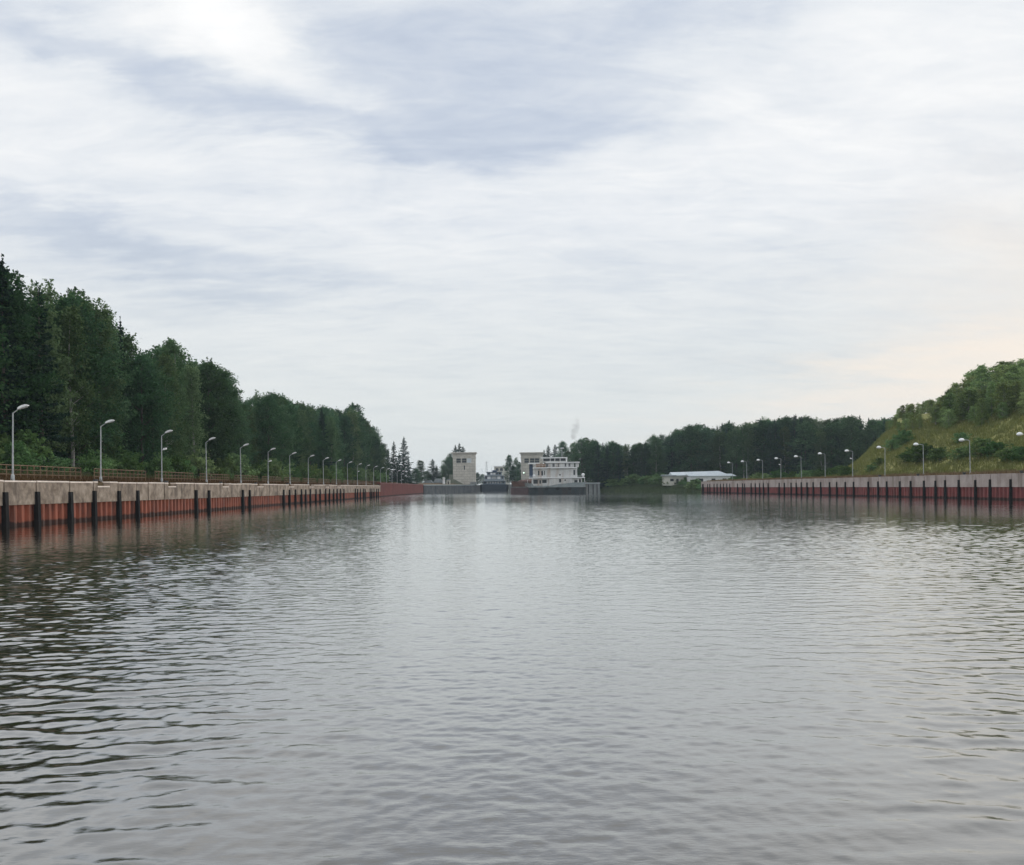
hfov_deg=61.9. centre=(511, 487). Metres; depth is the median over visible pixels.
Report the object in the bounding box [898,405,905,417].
young tree
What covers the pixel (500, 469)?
control building
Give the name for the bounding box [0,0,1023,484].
sky
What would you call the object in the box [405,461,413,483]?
spruce tree
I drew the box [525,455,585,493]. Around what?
ship
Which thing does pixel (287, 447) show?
broadleaf tree
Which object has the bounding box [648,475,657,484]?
shrub
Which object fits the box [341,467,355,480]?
shrub
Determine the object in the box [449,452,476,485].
lock tower
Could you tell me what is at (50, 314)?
birch tree
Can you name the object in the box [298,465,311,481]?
shrub
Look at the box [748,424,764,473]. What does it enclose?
birch tree
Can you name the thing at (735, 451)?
broadleaf tree
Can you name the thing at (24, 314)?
broadleaf tree
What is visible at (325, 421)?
birch tree
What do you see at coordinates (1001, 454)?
shrub
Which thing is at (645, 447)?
spruce tree
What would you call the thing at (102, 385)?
broadleaf tree
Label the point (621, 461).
spruce tree
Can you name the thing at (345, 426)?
broadleaf tree
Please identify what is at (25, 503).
quay wall
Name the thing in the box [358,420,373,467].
broadleaf tree
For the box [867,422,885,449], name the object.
broadleaf tree
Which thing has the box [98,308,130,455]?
birch tree
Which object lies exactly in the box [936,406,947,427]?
young tree
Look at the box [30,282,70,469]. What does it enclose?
spruce tree
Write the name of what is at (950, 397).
young tree
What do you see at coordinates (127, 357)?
broadleaf tree
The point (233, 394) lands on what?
broadleaf tree
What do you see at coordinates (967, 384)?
young tree
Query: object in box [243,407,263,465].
birch tree
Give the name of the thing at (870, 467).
shrub
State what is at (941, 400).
young tree
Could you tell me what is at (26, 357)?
spruce tree
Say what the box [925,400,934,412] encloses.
young tree
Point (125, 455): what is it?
shrub
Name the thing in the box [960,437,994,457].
shrub
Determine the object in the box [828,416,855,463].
broadleaf tree
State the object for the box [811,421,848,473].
broadleaf tree
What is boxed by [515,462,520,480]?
broadleaf tree
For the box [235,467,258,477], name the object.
shrub
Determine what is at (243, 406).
broadleaf tree
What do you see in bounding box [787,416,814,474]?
spruce tree
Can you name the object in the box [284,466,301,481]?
shrub
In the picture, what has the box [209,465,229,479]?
shrub
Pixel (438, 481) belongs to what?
shed
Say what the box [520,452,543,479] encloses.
lock tower
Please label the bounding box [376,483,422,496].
sheet pile wall
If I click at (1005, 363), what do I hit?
young tree
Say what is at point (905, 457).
shrub
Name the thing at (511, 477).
broadleaf tree
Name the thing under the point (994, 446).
shrub
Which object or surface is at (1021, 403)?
young tree
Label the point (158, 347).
broadleaf tree
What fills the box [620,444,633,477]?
birch tree
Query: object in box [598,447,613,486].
spruce tree
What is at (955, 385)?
young tree
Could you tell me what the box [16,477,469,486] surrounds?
ground
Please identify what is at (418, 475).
broadleaf tree
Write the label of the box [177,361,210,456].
birch tree
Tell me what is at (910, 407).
young tree
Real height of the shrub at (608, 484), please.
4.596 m
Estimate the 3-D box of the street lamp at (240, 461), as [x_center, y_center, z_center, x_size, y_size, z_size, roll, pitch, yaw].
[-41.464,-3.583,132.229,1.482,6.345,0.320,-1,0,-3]
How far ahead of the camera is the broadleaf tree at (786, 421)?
361.79 m
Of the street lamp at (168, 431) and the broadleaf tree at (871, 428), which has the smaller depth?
the street lamp at (168, 431)
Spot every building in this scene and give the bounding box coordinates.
[494,466,508,483]
[661,471,735,485]
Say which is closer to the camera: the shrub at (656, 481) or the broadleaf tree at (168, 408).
the broadleaf tree at (168, 408)
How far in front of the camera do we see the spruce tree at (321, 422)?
284.81 m
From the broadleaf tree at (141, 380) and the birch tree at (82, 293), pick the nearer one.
the birch tree at (82, 293)
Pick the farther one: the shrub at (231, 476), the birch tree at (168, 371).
the shrub at (231, 476)
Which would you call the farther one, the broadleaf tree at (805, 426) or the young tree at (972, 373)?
the broadleaf tree at (805, 426)
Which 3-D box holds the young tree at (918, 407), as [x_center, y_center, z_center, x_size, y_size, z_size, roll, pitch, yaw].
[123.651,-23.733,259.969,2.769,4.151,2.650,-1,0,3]
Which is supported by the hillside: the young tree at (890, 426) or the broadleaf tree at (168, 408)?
the young tree at (890, 426)
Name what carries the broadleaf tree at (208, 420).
on the ground at (101, 484)
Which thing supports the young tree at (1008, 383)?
on the hillside
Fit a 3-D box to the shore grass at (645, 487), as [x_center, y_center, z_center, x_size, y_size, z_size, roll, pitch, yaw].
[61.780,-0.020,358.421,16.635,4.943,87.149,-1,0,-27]
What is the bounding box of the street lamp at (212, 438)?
[206,437,214,482]
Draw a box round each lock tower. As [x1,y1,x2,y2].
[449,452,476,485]
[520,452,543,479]
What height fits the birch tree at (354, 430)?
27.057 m
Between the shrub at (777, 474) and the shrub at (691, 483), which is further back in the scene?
the shrub at (691, 483)
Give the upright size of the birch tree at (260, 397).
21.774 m
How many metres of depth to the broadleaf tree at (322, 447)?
256.21 m
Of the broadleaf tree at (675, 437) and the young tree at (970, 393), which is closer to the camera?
the young tree at (970, 393)
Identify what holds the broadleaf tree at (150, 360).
on the ground at (101, 484)
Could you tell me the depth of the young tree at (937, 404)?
217.19 m
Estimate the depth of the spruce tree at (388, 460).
424.89 m
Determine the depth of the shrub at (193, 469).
136.55 m
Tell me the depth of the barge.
332.42 m
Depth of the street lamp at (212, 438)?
116.66 m
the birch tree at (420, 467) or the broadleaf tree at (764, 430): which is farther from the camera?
the birch tree at (420, 467)
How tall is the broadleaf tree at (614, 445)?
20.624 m
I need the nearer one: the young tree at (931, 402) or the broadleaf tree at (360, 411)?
the young tree at (931, 402)
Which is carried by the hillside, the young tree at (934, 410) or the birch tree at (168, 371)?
the young tree at (934, 410)
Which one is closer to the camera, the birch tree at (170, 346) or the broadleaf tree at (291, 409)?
the birch tree at (170, 346)
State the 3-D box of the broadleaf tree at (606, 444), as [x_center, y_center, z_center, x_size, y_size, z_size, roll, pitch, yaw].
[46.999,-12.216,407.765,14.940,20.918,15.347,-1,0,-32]
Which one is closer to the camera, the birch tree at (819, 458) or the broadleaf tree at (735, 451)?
the birch tree at (819, 458)
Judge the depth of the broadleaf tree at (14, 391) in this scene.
84.48 m
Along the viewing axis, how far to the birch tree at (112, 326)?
128.91 m
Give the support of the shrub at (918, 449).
on the hillside
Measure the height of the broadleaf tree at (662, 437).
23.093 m
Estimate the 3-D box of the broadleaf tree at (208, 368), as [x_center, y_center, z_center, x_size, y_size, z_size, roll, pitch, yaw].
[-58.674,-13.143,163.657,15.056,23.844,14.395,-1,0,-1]
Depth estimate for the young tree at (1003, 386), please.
185.06 m
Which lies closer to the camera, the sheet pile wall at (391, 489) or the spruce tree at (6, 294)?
the spruce tree at (6, 294)
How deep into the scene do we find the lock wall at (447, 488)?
470.75 m
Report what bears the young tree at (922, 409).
on the hillside
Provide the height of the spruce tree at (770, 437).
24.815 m
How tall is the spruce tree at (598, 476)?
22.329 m
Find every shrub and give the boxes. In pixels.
[0,429,55,473]
[0,437,16,468]
[0,441,45,473]
[41,453,73,472]
[73,449,113,475]
[99,453,122,474]
[106,446,143,474]
[115,459,144,476]
[142,451,175,477]
[155,454,191,477]
[172,459,196,476]
[185,449,219,477]
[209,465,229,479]
[215,456,239,478]
[217,453,260,478]
[222,468,234,478]
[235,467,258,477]
[249,460,276,479]
[258,458,300,479]
[261,463,289,480]
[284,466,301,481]
[295,462,317,479]
[296,463,321,480]
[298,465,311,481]
[315,470,324,481]
[316,468,334,480]
[319,465,334,480]
[327,465,343,481]
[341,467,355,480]
[350,470,361,480]
[358,468,367,480]
[366,469,375,476]
[374,470,385,481]
[604,479,616,486]
[625,476,639,484]
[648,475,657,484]
[651,475,661,484]
[683,481,697,488]
[760,473,768,477]
[769,469,786,477]
[785,471,796,477]
[795,470,811,476]
[810,469,828,476]
[826,465,840,475]
[835,466,857,475]
[863,463,878,471]
[872,457,884,465]
[882,439,902,450]
[892,430,914,444]
[895,447,916,461]
[903,443,946,462]
[926,447,950,461]
[944,447,972,459]
[951,432,971,442]
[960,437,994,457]
[978,441,1005,456]
[993,443,1018,460]
[1004,446,1023,462]
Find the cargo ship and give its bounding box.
[480,467,507,491]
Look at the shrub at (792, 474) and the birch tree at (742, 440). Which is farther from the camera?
the birch tree at (742, 440)
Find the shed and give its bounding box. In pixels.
[433,479,442,482]
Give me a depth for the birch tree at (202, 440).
155.58 m
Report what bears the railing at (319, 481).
on the ground at (101, 484)
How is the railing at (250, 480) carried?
on the ground at (101, 484)
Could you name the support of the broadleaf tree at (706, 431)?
on the shore
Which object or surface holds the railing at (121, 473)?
on the ground at (101, 484)
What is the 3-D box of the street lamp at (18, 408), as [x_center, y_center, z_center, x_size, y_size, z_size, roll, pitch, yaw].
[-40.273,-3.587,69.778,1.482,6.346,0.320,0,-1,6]
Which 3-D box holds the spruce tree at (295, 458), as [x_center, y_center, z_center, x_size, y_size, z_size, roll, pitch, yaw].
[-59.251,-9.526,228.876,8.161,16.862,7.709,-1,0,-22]
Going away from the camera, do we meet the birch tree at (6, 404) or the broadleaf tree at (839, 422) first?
the birch tree at (6, 404)
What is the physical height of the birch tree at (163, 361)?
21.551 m
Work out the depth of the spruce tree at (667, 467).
382.40 m
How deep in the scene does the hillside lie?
179.91 m
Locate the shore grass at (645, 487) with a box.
[600,483,701,491]
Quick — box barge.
[510,479,533,493]
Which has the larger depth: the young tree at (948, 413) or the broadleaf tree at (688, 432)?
the broadleaf tree at (688, 432)
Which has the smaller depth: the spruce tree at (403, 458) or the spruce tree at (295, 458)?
the spruce tree at (295, 458)
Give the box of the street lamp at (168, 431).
[161,430,172,481]
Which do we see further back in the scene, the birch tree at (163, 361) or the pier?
the pier
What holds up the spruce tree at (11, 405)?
on the ground at (101, 484)
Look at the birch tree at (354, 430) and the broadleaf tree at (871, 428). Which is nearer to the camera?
the birch tree at (354, 430)
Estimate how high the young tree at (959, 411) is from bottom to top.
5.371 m
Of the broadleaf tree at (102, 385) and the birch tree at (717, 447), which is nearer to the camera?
the broadleaf tree at (102, 385)
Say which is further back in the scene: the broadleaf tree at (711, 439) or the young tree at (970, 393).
the broadleaf tree at (711, 439)
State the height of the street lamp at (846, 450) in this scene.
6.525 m
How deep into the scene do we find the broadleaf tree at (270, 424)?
198.45 m
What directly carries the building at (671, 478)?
on the shore
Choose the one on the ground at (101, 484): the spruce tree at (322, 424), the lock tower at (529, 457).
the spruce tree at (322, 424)
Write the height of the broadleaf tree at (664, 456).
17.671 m
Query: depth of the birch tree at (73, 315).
109.51 m
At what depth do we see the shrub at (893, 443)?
210.34 m
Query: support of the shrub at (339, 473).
on the ground at (101, 484)
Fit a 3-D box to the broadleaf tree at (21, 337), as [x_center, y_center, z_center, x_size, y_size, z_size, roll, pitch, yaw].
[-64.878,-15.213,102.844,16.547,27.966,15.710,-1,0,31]
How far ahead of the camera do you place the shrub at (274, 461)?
194.72 m
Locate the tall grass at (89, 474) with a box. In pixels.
[0,468,393,482]
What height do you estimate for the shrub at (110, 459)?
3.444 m
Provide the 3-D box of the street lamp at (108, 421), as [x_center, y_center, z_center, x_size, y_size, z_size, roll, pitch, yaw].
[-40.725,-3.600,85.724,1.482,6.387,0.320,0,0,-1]
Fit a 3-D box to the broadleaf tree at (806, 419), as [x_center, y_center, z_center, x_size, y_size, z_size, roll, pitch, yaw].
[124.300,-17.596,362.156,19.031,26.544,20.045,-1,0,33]
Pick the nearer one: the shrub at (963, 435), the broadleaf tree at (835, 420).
the shrub at (963, 435)
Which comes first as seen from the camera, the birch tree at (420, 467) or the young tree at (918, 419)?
the young tree at (918, 419)
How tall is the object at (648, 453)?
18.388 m
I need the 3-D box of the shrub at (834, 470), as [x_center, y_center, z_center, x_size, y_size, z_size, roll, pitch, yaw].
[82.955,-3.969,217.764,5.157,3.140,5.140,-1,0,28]
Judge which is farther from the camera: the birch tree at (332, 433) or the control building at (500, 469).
the control building at (500, 469)
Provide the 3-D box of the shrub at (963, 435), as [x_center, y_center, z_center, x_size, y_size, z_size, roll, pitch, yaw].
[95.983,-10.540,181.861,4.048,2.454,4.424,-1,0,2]
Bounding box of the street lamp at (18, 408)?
[11,404,28,479]
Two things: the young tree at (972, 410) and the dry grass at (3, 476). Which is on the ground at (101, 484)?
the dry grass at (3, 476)
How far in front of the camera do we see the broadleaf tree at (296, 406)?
246.89 m
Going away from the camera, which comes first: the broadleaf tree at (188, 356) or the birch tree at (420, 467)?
the broadleaf tree at (188, 356)
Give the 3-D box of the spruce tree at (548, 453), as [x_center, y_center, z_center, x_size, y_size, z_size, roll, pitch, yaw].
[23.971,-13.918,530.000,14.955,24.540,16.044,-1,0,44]
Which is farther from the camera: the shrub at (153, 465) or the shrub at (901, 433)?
the shrub at (901, 433)
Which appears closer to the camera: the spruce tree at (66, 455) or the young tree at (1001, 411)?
the spruce tree at (66, 455)
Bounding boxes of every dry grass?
[0,473,405,484]
[705,468,1023,480]
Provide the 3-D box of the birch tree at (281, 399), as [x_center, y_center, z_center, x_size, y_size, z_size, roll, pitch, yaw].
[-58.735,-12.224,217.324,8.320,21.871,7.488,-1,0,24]
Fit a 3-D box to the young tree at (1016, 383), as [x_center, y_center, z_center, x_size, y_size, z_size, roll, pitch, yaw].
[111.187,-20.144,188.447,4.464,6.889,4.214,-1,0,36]
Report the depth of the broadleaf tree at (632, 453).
389.60 m
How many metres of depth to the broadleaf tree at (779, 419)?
369.17 m
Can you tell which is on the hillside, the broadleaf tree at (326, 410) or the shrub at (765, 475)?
the shrub at (765, 475)
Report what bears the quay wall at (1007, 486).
in the water
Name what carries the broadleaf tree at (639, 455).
on the shore
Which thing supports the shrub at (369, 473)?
on the ground at (101, 484)
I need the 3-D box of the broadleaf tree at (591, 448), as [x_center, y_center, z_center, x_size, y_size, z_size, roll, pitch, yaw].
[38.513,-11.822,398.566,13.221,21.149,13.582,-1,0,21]
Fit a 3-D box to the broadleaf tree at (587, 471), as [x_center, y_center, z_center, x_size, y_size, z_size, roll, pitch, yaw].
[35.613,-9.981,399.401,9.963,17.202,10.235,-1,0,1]
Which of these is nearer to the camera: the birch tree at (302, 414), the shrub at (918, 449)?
the shrub at (918, 449)
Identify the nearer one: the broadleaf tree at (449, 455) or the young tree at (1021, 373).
the young tree at (1021, 373)
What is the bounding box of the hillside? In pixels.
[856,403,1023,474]
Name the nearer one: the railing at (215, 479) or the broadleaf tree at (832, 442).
the railing at (215, 479)
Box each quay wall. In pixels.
[0,480,379,527]
[701,473,1023,499]
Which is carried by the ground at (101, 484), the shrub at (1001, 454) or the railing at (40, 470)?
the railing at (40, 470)
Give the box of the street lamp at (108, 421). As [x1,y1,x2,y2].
[99,419,114,480]
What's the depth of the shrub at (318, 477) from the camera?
236.05 m
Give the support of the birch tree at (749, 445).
on the shore
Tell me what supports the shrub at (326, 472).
on the ground at (101, 484)
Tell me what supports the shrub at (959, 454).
on the hillside
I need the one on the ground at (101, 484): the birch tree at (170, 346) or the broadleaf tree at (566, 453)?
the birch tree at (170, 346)
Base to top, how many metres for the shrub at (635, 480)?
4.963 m
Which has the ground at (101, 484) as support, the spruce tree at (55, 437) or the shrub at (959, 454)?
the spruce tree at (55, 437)
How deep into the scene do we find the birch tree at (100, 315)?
118.50 m
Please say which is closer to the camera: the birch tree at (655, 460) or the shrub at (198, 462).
the shrub at (198, 462)
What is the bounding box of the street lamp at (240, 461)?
[240,443,248,482]
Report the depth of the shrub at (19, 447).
87.94 m
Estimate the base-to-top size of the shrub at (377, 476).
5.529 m
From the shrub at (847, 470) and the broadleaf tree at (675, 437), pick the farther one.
the broadleaf tree at (675, 437)
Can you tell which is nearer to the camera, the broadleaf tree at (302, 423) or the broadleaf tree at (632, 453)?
the broadleaf tree at (302, 423)
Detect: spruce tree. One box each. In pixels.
[0,253,48,470]
[6,377,29,435]
[9,273,58,461]
[16,286,76,465]
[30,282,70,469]
[116,316,136,470]
[286,441,301,467]
[315,412,335,468]
[316,407,324,467]
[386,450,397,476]
[387,441,403,481]
[394,437,420,483]
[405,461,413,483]
[427,459,442,480]
[432,466,440,481]
[544,445,551,466]
[551,445,558,456]
[588,441,606,487]
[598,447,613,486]
[609,446,624,481]
[640,441,649,476]
[664,437,678,474]
[674,435,689,471]
[717,428,734,477]
[755,419,786,476]
[757,423,780,474]
[771,430,788,474]
[785,417,799,475]
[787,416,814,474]
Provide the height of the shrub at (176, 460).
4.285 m
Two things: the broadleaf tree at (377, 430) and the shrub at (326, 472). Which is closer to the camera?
the shrub at (326, 472)
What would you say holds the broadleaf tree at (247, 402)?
on the ground at (101, 484)
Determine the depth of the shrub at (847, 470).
207.18 m
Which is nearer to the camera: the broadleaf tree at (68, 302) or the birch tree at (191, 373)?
the broadleaf tree at (68, 302)
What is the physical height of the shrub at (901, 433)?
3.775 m
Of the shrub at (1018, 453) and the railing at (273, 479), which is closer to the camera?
the shrub at (1018, 453)
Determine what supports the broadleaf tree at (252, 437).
on the ground at (101, 484)
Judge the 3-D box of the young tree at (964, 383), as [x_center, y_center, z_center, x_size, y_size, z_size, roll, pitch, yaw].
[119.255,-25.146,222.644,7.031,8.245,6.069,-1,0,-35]
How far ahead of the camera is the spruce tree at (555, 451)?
499.72 m
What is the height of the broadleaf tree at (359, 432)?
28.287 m
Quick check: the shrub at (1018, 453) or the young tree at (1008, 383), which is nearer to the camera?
the shrub at (1018, 453)
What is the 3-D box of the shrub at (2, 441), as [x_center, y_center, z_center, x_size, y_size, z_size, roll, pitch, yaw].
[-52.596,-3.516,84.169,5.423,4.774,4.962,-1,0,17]
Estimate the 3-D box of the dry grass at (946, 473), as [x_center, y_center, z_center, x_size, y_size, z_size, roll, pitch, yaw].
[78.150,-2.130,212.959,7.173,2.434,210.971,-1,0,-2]
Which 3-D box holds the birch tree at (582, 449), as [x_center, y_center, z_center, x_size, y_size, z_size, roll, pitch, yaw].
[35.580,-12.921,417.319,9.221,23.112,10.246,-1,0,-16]
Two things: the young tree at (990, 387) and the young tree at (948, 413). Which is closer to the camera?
the young tree at (990, 387)
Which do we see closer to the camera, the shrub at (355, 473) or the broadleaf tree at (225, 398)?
the broadleaf tree at (225, 398)
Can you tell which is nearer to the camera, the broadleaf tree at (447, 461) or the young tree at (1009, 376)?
the young tree at (1009, 376)
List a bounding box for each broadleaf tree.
[0,265,65,459]
[0,324,29,435]
[7,268,34,420]
[44,288,124,463]
[46,286,140,466]
[46,291,126,472]
[73,323,138,461]
[114,350,173,473]
[116,322,154,358]
[124,358,188,473]
[128,350,164,473]
[145,344,190,457]
[147,349,195,470]
[161,344,211,400]
[181,386,219,472]
[184,357,247,469]
[199,374,256,470]
[212,366,252,472]
[225,413,255,466]
[233,396,259,458]
[234,421,260,465]
[245,397,257,423]
[251,393,293,469]
[267,391,304,458]
[271,402,302,469]
[274,395,306,466]
[279,393,306,436]
[293,412,317,463]
[299,403,323,463]
[304,422,323,468]
[307,421,333,468]
[314,405,346,463]
[325,425,347,470]
[336,427,348,468]
[337,415,358,469]
[341,406,369,468]
[344,402,376,471]
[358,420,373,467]
[370,429,386,468]
[370,435,385,472]
[371,427,388,449]
[381,444,391,474]
[412,469,422,482]
[421,471,431,481]
[437,465,448,481]
[438,456,452,478]
[443,453,452,474]
[476,472,482,484]
[503,455,515,483]
[509,465,516,481]
[513,457,518,480]
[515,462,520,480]
[553,441,571,456]
[563,450,571,461]
[567,437,593,480]
[578,452,597,482]
[583,440,604,482]
[601,441,620,473]
[602,442,624,478]
[624,448,643,474]
[625,443,655,476]
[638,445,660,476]
[641,434,665,474]
[653,445,676,472]
[659,434,667,448]
[662,430,693,472]
[662,435,675,471]
[672,424,708,471]
[685,426,722,471]
[686,424,705,470]
[698,437,722,470]
[707,420,736,468]
[721,429,749,478]
[739,420,778,473]
[756,420,789,467]
[766,416,790,457]
[774,415,801,470]
[784,421,821,473]
[791,414,818,463]
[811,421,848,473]
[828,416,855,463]
[831,416,872,465]
[831,417,843,464]
[846,428,867,463]
[853,429,872,459]
[857,418,884,452]
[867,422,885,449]
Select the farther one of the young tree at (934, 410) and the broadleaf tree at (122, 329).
the young tree at (934, 410)
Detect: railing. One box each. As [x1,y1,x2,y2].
[0,464,80,478]
[94,468,145,480]
[155,471,192,480]
[200,473,228,481]
[234,475,257,481]
[262,476,280,482]
[284,477,298,482]
[318,479,329,483]
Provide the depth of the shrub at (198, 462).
145.56 m
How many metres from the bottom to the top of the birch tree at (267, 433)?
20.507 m
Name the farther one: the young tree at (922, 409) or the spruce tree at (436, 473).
the spruce tree at (436, 473)
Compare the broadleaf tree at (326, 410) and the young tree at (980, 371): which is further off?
the broadleaf tree at (326, 410)
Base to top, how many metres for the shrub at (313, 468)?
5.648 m
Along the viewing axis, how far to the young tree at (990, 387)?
194.71 m
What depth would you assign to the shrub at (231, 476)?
154.96 m
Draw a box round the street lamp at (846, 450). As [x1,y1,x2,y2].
[845,449,852,475]
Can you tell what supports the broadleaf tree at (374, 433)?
on the ground at (101, 484)
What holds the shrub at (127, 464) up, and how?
on the ground at (101, 484)
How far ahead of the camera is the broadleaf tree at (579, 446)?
397.79 m
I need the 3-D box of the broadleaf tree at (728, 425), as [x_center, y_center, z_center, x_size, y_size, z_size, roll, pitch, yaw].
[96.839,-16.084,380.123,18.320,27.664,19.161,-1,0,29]
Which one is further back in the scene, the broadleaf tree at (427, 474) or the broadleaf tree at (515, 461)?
the broadleaf tree at (515, 461)
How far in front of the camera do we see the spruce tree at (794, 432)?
353.97 m
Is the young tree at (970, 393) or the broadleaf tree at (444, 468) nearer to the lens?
the young tree at (970, 393)
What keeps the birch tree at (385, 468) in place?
on the ground at (101, 484)
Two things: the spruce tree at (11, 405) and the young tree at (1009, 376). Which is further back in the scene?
the young tree at (1009, 376)
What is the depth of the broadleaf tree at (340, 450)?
280.38 m
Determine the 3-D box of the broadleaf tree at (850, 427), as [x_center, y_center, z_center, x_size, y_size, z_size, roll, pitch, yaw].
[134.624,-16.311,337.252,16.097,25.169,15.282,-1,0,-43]
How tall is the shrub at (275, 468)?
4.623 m
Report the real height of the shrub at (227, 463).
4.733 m
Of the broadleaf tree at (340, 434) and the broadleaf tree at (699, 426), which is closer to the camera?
the broadleaf tree at (340, 434)
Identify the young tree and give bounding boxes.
[888,420,892,429]
[896,421,900,429]
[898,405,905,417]
[905,404,915,414]
[915,403,921,413]
[915,416,922,428]
[920,401,925,413]
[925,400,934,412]
[929,406,940,425]
[930,401,942,420]
[936,392,957,421]
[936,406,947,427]
[939,395,947,414]
[942,409,957,428]
[950,382,960,393]
[953,400,970,421]
[954,389,978,419]
[958,369,986,392]
[958,376,977,391]
[963,379,975,391]
[964,363,993,398]
[964,385,982,405]
[964,387,978,413]
[965,405,980,422]
[971,397,989,426]
[977,364,1012,390]
[985,380,999,413]
[987,361,1013,381]
[988,382,1021,416]
[990,379,1020,407]
[994,372,1019,399]
[997,402,1009,419]
[1004,364,1022,390]
[1008,380,1023,409]
[1013,358,1023,382]
[1015,392,1023,414]
[1017,366,1023,391]
[1018,367,1023,386]
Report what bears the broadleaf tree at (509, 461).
on the lock wall
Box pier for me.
[585,483,599,492]
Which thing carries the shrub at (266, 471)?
on the ground at (101, 484)
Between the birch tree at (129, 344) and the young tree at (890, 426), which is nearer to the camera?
the birch tree at (129, 344)
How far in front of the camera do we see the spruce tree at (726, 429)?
369.10 m
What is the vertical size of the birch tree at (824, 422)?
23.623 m
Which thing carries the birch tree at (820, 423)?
on the shore
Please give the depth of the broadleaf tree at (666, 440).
392.52 m
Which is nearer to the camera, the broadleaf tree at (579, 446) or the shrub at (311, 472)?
the shrub at (311, 472)
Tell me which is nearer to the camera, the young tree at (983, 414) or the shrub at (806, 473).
the young tree at (983, 414)
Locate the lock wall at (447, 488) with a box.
[423,485,480,492]
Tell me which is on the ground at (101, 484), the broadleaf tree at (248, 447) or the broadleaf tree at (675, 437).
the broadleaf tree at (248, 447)
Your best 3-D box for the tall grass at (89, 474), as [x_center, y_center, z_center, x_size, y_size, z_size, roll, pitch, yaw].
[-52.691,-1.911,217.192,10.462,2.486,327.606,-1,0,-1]
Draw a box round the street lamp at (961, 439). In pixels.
[959,438,970,473]
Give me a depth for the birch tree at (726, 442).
363.87 m
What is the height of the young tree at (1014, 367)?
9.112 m
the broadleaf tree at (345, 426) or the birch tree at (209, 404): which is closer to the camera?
the birch tree at (209, 404)
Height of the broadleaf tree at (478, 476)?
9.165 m
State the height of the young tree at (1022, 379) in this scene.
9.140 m
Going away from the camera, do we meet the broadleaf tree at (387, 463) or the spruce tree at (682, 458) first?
the spruce tree at (682, 458)
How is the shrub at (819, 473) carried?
on the hillside
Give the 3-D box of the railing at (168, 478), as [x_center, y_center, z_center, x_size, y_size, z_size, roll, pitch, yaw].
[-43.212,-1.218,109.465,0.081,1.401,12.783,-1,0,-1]
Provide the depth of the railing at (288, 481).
168.25 m
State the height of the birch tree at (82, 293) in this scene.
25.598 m
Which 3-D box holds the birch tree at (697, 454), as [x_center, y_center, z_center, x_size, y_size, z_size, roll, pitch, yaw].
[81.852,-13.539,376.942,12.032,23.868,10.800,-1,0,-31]
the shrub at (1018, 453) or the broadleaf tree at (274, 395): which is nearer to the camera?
the shrub at (1018, 453)
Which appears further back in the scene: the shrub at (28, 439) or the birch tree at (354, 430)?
the birch tree at (354, 430)
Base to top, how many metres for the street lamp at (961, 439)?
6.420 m
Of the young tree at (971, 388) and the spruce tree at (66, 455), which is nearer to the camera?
the spruce tree at (66, 455)
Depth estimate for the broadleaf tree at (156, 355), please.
153.95 m
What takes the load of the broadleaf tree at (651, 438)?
on the shore
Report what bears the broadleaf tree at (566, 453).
on the shore
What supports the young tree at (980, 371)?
on the hillside
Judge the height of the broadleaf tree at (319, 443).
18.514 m
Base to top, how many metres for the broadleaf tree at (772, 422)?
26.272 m
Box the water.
[0,491,1023,864]
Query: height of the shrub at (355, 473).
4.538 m
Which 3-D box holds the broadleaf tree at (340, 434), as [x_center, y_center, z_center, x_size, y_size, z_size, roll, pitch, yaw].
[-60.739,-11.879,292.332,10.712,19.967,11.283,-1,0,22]
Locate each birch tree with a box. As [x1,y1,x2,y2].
[0,381,18,416]
[6,279,88,461]
[50,302,102,470]
[55,289,105,470]
[82,297,135,456]
[96,310,129,455]
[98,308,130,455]
[117,333,149,458]
[147,364,195,460]
[150,353,189,457]
[152,337,195,453]
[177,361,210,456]
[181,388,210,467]
[197,366,225,456]
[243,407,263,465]
[249,389,273,464]
[255,396,278,458]
[273,396,295,463]
[296,408,317,462]
[309,407,317,456]
[321,417,340,469]
[324,413,340,463]
[343,408,365,469]
[363,420,376,472]
[380,451,387,474]
[414,460,426,482]
[579,437,591,482]
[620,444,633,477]
[648,437,667,475]
[687,431,704,470]
[708,429,728,473]
[721,431,738,474]
[730,424,754,477]
[737,422,757,477]
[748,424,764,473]
[809,430,832,470]
[813,417,824,467]
[822,418,837,448]
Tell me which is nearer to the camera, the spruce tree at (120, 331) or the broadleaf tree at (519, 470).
the spruce tree at (120, 331)
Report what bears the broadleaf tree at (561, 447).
on the shore
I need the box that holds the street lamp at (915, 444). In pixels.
[913,443,923,472]
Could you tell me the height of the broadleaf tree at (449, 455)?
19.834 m
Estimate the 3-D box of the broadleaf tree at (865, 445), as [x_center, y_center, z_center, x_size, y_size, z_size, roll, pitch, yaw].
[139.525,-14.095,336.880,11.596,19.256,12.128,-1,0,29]
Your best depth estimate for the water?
11.97 m
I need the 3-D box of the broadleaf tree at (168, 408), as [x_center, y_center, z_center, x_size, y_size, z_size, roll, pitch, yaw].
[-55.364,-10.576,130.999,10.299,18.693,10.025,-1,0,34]
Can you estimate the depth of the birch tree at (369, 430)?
349.29 m
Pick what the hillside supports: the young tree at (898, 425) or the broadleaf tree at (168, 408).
the young tree at (898, 425)
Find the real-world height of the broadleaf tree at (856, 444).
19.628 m
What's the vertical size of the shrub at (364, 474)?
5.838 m
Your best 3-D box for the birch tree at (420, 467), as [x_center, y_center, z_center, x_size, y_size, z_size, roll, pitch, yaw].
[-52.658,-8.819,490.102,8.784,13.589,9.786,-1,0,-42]

